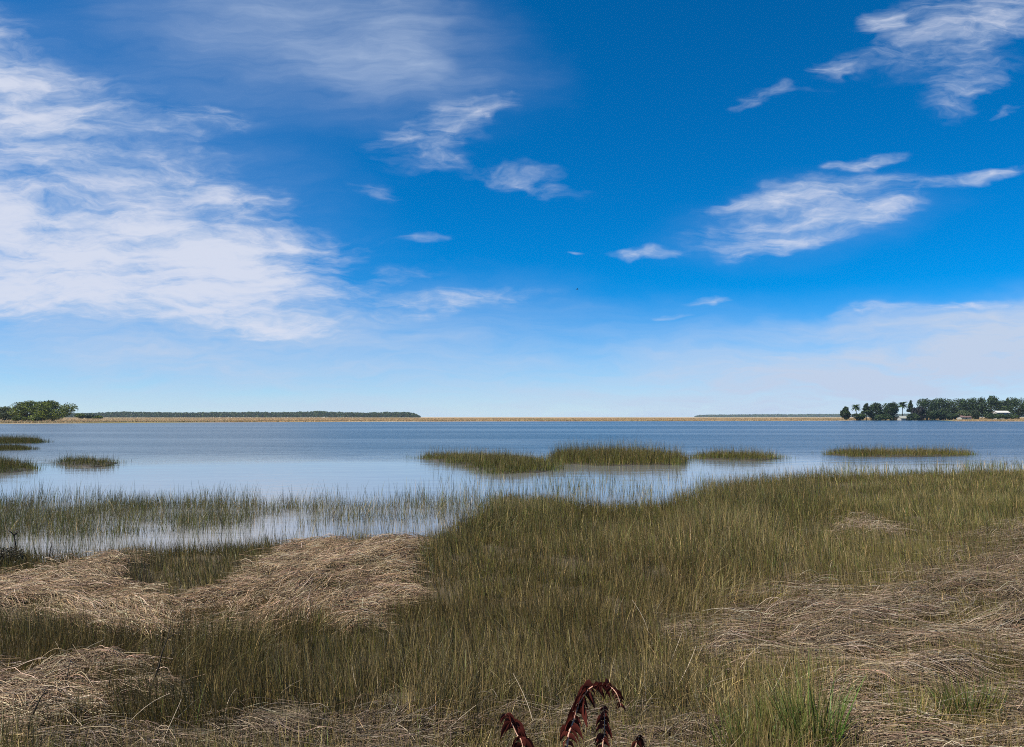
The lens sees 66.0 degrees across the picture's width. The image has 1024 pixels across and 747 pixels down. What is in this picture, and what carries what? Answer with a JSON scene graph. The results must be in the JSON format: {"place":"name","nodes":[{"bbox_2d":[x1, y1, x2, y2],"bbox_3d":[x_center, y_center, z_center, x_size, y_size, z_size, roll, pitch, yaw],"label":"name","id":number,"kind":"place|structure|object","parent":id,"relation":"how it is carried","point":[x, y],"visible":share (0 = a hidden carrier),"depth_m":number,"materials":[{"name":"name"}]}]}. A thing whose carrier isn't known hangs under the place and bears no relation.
{"place":"outdoors","nodes":[
{"label":"outdoors","id":0,"kind":"place"},
{"bbox_2d":[0,420,1023,561],"bbox_3d":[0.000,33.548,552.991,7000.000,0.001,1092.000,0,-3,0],"label":"water","id":1,"kind":"structure","parent":0,"point":[268,458],"depth_m":55.70,"materials":[{"name":"blue liquid"}]},
{"bbox_2d":[0,441,39,450],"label":"grass island","id":2,"kind":"structure","parent":1,"relation":"on","point":[9,446],"depth_m":72.21,"materials":[{"name":"green plant"}]},
{"bbox_2d":[0,450,45,473],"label":"grass island","id":3,"kind":"structure","parent":1,"relation":"on","point":[8,465],"depth_m":45.45,"materials":[{"name":"green plant"}]},
{"bbox_2d":[0,432,54,443],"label":"grass island","id":4,"kind":"structure","parent":1,"relation":"on","point":[19,439],"depth_m":91.15,"materials":[{"name":"green plant"}]},
{"bbox_2d":[45,448,131,467],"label":"grass island","id":5,"kind":"structure","parent":1,"relation":"on","point":[86,462],"depth_m":49.57,"materials":[{"name":"green plant"}]},
{"bbox_2d":[406,444,571,474],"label":"grass island","id":6,"kind":"structure","parent":1,"relation":"on","point":[493,462],"depth_m":47.78,"materials":[{"name":"green plant"}]},
{"bbox_2d":[0,455,1023,556],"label":"flooded grass","id":7,"kind":"structure","parent":1,"relation":"in","point":[213,516],"depth_m":24.21,"materials":[{"name":"green plant"}]},
{"bbox_2d":[540,435,699,465],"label":"grass island","id":8,"kind":"structure","parent":1,"relation":"on","point":[606,456],"depth_m":51.28,"materials":[{"name":"green plant"}]},
{"bbox_2d":[689,443,791,460],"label":"grass island","id":9,"kind":"structure","parent":1,"relation":"on","point":[729,455],"depth_m":56.34,"materials":[{"name":"green plant"}]},
{"bbox_2d":[821,441,990,457],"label":"grass island","id":10,"kind":"structure","parent":1,"relation":"on","point":[888,452],"depth_m":61.56,"materials":[{"name":"green plant"}]},
{"bbox_2d":[0,417,1023,746],"bbox_3d":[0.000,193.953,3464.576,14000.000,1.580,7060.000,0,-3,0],"label":"ground","id":11,"kind":"structure","parent":0,"point":[292,711],"depth_m":10.03,"materials":[{"name":"green plant"}]},
{"bbox_2d":[0,406,16,419],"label":"oak tree","id":12,"kind":"object","parent":11,"relation":"on","point":[4,415],"visible":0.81,"depth_m":497.25,"materials":[{"name":"green plant"}]},
{"bbox_2d":[0,545,27,571],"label":"shrub","id":13,"kind":"object","parent":11,"relation":"on","point":[2,552],"visible":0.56,"depth_m":14.48,"materials":[{"name":"green plant"}]},
{"bbox_2d":[8,529,19,550],"bbox_3d":[-9.535,3.355,15.065,0.200,0.743,0.191,2,-4,-30],"label":"dead stalk","id":14,"kind":"object","parent":11,"relation":"on","point":[13,534],"visible":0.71,"depth_m":15.09,"materials":[{"name":"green plant"}]},
{"bbox_2d":[11,415,26,420],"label":"shrub","id":15,"kind":"object","parent":11,"relation":"on","point":[17,418],"visible":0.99,"depth_m":461.23,"materials":[{"name":"green plant"}]},
{"bbox_2d":[7,400,40,420],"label":"oak tree","id":16,"kind":"object","parent":11,"relation":"on","point":[22,409],"visible":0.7,"depth_m":470.81,"materials":[{"name":"green plant"}]},
{"bbox_2d":[23,688,46,737],"bbox_3d":[-4.132,2.975,6.798,0.243,0.487,0.063,0,-3,-2],"label":"dead stalk","id":17,"kind":"object","parent":11,"relation":"on","point":[43,693],"visible":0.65,"depth_m":6.81,"materials":[{"name":"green plant"}]},
{"bbox_2d":[27,400,77,420],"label":"oak tree","id":18,"kind":"object","parent":11,"relation":"on","point":[48,409],"visible":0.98,"depth_m":465.31,"materials":[{"name":"green plant"}]},
{"bbox_2d":[74,413,84,418],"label":"bushy tree","id":19,"kind":"object","parent":11,"relation":"on","point":[79,415],"visible":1,"depth_m":757.01,"materials":[{"name":"green plant"}]},
{"bbox_2d":[84,414,93,418],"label":"bushy tree","id":20,"kind":"object","parent":11,"relation":"on","point":[88,416],"visible":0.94,"depth_m":757.57,"materials":[{"name":"green plant"}]},
{"bbox_2d":[0,640,204,746],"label":"straw","id":21,"kind":"object","parent":11,"relation":"on","point":[32,685],"visible":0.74,"depth_m":7.57,"materials":[{"name":"beige plant"}]},
{"bbox_2d":[0,546,217,641],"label":"straw","id":22,"kind":"object","parent":11,"relation":"on","point":[65,588],"visible":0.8,"depth_m":11.77,"materials":[{"name":"beige plant"}]},
{"bbox_2d":[148,625,180,697],"bbox_3d":[-3.404,2.856,7.668,0.327,0.802,0.022,1,-3,-10],"label":"dead stalk","id":23,"kind":"object","parent":11,"relation":"on","point":[161,656],"visible":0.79,"depth_m":7.67,"materials":[{"name":"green plant"}]},
{"bbox_2d":[39,410,420,417],"bbox_3d":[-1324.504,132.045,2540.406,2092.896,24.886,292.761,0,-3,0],"label":"treeline","id":24,"kind":"object","parent":11,"relation":"on","point":[249,414],"visible":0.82,"depth_m":2405.30,"materials":[{"name":"green plant"}]},
{"bbox_2d":[151,531,444,638],"bbox_3d":[-3.178,3.514,13.907,4.189,0.857,8.559,0,-3,0],"label":"straw","id":25,"kind":"object","parent":11,"relation":"on","point":[313,547],"visible":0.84,"depth_m":12.48,"materials":[{"name":"beige plant"}]},
{"bbox_2d":[4,689,755,746],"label":"straw","id":26,"kind":"object","parent":11,"relation":"on","point":[654,740],"visible":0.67,"depth_m":6.85,"materials":[{"name":"beige plant"}]},
{"bbox_2d":[56,570,942,742],"bbox_3d":[2.063,3.078,8.895,13.691,0.624,5.016,1,-3,-19],"label":"loose straw","id":27,"kind":"object","parent":11,"relation":"on","point":[466,712],"visible":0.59,"depth_m":7.15,"materials":[{"name":"beige plant"}]},
{"bbox_2d":[0,418,1023,422],"bbox_3d":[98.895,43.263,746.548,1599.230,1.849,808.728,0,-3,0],"label":"marsh grass","id":28,"kind":"structure","parent":11,"relation":"on","point":[85,420],"depth_m":612.54,"materials":[{"name":"beige plant"}]},
{"bbox_2d":[499,712,533,746],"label":"red frond","id":29,"kind":"object","parent":11,"relation":"on","point":[510,721],"visible":1,"depth_m":5.25,"materials":[{"name":"red plant"}]},
{"bbox_2d":[559,678,625,746],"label":"red frond","id":30,"kind":"object","parent":11,"relation":"on","point":[570,726],"visible":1,"depth_m":5.23,"materials":[{"name":"red plant"}]},
{"bbox_2d":[594,706,612,746],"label":"red frond","id":31,"kind":"object","parent":11,"relation":"on","point":[602,716],"visible":1,"depth_m":5.30,"materials":[{"name":"red plant"}]},
{"bbox_2d":[631,734,645,746],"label":"red frond","id":32,"kind":"object","parent":11,"relation":"on","point":[639,741],"visible":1,"depth_m":5.22,"materials":[{"name":"red plant"}]},
{"bbox_2d":[697,691,811,746],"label":"grass tuft","id":33,"kind":"object","parent":11,"relation":"on","point":[740,732],"visible":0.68,"depth_m":6.50,"materials":[{"name":"green plant"}]},
{"bbox_2d":[739,676,834,731],"bbox_3d":[2.390,2.949,6.980,0.708,0.504,0.750,2,-4,-34],"label":"grass tuft","id":34,"kind":"object","parent":11,"relation":"on","point":[759,705],"visible":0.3,"depth_m":6.97,"materials":[{"name":"green plant"}]},
{"bbox_2d":[749,647,870,746],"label":"grass tuft","id":35,"kind":"object","parent":11,"relation":"on","point":[841,713],"visible":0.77,"depth_m":6.50,"materials":[{"name":"green plant"}]},
{"bbox_2d":[653,516,1023,746],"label":"straw","id":36,"kind":"object","parent":11,"relation":"on","point":[868,609],"visible":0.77,"depth_m":9.43,"materials":[{"name":"beige plant"}]},
{"bbox_2d":[840,406,850,419],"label":"oak tree","id":37,"kind":"object","parent":11,"relation":"on","point":[845,413],"visible":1,"depth_m":687.67,"materials":[{"name":"green plant"}]},
{"bbox_2d":[852,404,861,412],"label":"palm tree","id":38,"kind":"object","parent":11,"relation":"on","point":[856,407],"visible":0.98,"depth_m":697.86,"materials":[{"name":"green plant"}]},
{"bbox_2d":[694,413,1023,416],"bbox_3d":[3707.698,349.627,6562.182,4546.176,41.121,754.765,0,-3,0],"label":"treeline","id":39,"kind":"object","parent":11,"relation":"on","point":[779,415],"visible":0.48,"depth_m":6216.32,"materials":[{"name":"green plant"}]},
{"bbox_2d":[852,413,865,419],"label":"shrub","id":40,"kind":"object","parent":11,"relation":"on","point":[860,416],"visible":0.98,"depth_m":687.90,"materials":[{"name":"green plant"}]},
{"bbox_2d":[793,509,940,544],"bbox_3d":[8.211,3.766,19.213,3.917,0.388,5.800,0,-3,0],"label":"straw","id":41,"kind":"object","parent":11,"relation":"on","point":[878,524],"visible":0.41,"depth_m":19.22,"materials":[{"name":"beige plant"}]},
{"bbox_2d":[861,403,872,419],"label":"pine tree","id":42,"kind":"object","parent":11,"relation":"on","point":[866,409],"visible":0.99,"depth_m":703.22,"materials":[{"name":"green plant"}]},
{"bbox_2d":[867,402,887,419],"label":"oak tree","id":43,"kind":"object","parent":11,"relation":"on","point":[877,408],"visible":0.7,"depth_m":706.74,"materials":[{"name":"green plant"}]},
{"bbox_2d":[874,413,891,419],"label":"shrub","id":44,"kind":"object","parent":11,"relation":"on","point":[880,416],"visible":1,"depth_m":690.06,"materials":[{"name":"green plant"}]},
{"bbox_2d":[883,402,898,419],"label":"oak tree","id":45,"kind":"object","parent":11,"relation":"on","point":[892,409],"visible":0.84,"depth_m":711.41,"materials":[{"name":"green plant"}]},
{"bbox_2d":[897,416,907,419],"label":"house","id":46,"kind":"structure","parent":11,"relation":"on","point":[901,417],"depth_m":690.29,"materials":[{"name":"white"}]},
{"bbox_2d":[899,402,907,415],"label":"palm tree","id":47,"kind":"object","parent":11,"relation":"on","point":[901,404],"visible":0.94,"depth_m":733.40,"materials":[{"name":"green plant"}]},
{"bbox_2d":[906,400,913,413],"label":"pine tree","id":48,"kind":"object","parent":11,"relation":"on","point":[910,405],"visible":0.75,"depth_m":743.79,"materials":[{"name":"green plant"}]},
{"bbox_2d":[869,680,954,730],"bbox_3d":[3.546,2.963,6.935,0.732,0.386,0.706,0,-3,0],"label":"grass tuft","id":49,"kind":"object","parent":11,"relation":"on","point":[904,705],"visible":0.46,"depth_m":6.95,"materials":[{"name":"green plant"}]},
{"bbox_2d":[906,413,919,419],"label":"shrub","id":50,"kind":"object","parent":11,"relation":"on","point":[913,416],"visible":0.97,"depth_m":685.63,"materials":[{"name":"green plant"}]},
{"bbox_2d":[911,406,926,419],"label":"oak tree","id":51,"kind":"object","parent":11,"relation":"on","point":[919,411],"visible":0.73,"depth_m":701.46,"materials":[{"name":"green plant"}]},
{"bbox_2d":[916,398,938,419],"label":"oak tree","id":52,"kind":"object","parent":11,"relation":"on","point":[925,404],"visible":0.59,"depth_m":732.09,"materials":[{"name":"green plant"}]},
{"bbox_2d":[926,410,939,419],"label":"shrub","id":53,"kind":"object","parent":11,"relation":"on","point":[933,414],"visible":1,"depth_m":697.17,"materials":[{"name":"green plant"}]},
{"bbox_2d":[931,398,952,419],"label":"oak tree","id":54,"kind":"object","parent":11,"relation":"on","point":[941,402],"visible":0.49,"depth_m":735.83,"materials":[{"name":"green plant"}]},
{"bbox_2d":[936,408,947,419],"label":"shrub","id":55,"kind":"object","parent":11,"relation":"on","point":[942,412],"visible":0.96,"depth_m":698.25,"materials":[{"name":"green plant"}]},
{"bbox_2d":[944,398,961,413],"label":"oak tree","id":56,"kind":"object","parent":11,"relation":"on","point":[954,404],"visible":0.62,"depth_m":741.79,"materials":[{"name":"green plant"}]},
{"bbox_2d":[946,413,959,419],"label":"shrub","id":57,"kind":"object","parent":11,"relation":"on","point":[950,416],"visible":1,"depth_m":685.58,"materials":[{"name":"green plant"}]},
{"bbox_2d":[957,415,970,419],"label":"house","id":58,"kind":"structure","parent":11,"relation":"on","point":[965,417],"depth_m":692.58,"materials":[{"name":"grey"}]},
{"bbox_2d":[958,410,971,416],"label":"shrub","id":59,"kind":"object","parent":11,"relation":"on","point":[963,413],"visible":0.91,"depth_m":696.04,"materials":[{"name":"green plant"}]},
{"bbox_2d":[957,398,976,411],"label":"oak tree","id":60,"kind":"object","parent":11,"relation":"on","point":[966,405],"visible":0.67,"depth_m":736.39,"materials":[{"name":"green plant"}]},
{"bbox_2d":[923,664,1016,728],"bbox_3d":[4.072,2.883,7.042,0.772,0.469,0.779,-2,-4,28],"label":"grass tuft","id":61,"kind":"object","parent":11,"relation":"on","point":[957,699],"visible":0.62,"depth_m":7.04,"materials":[{"name":"green plant"}]},
{"bbox_2d":[968,409,980,418],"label":"shrub","id":62,"kind":"object","parent":11,"relation":"on","point":[975,414],"visible":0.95,"depth_m":698.12,"materials":[{"name":"green plant"}]},
{"bbox_2d":[967,397,987,418],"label":"oak tree","id":63,"kind":"object","parent":11,"relation":"on","point":[980,400],"visible":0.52,"depth_m":745.89,"materials":[{"name":"green plant"}]},
{"bbox_2d":[978,395,1003,418],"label":"oak tree","id":64,"kind":"object","parent":11,"relation":"on","point":[991,403],"visible":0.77,"depth_m":741.51,"materials":[{"name":"green plant"}]},
{"bbox_2d":[984,413,1005,418],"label":"shrub","id":65,"kind":"object","parent":11,"relation":"on","point":[993,416],"visible":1,"depth_m":692.10,"materials":[{"name":"green plant"}]},
{"bbox_2d":[968,518,1023,534],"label":"straw","id":66,"kind":"object","parent":11,"relation":"on","point":[1004,527],"visible":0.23,"depth_m":18.66,"materials":[{"name":"plant"}]},
{"bbox_2d":[992,411,1009,418],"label":"house","id":67,"kind":"structure","parent":11,"relation":"on","point":[1003,412],"depth_m":700.60,"materials":[{"name":"grey"}]},
{"bbox_2d":[995,400,1009,413],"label":"oak tree","id":68,"kind":"object","parent":11,"relation":"on","point":[1004,405],"visible":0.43,"depth_m":752.72,"materials":[{"name":"green plant"}]},
{"bbox_2d":[1002,414,1019,418],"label":"shrub","id":69,"kind":"object","parent":11,"relation":"on","point":[1012,416],"visible":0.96,"depth_m":692.41,"materials":[{"name":"green plant"}]},
{"bbox_2d":[1006,397,1023,418],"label":"oak tree","id":70,"kind":"object","parent":11,"relation":"on","point":[1018,405],"visible":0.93,"depth_m":737.89,"materials":[{"name":"green plant"}]},
{"bbox_2d":[0,0,1023,416],"label":"sky","id":71,"kind":"structure","parent":0,"point":[751,207],"materials":[{"name":"blue"}]}
]}

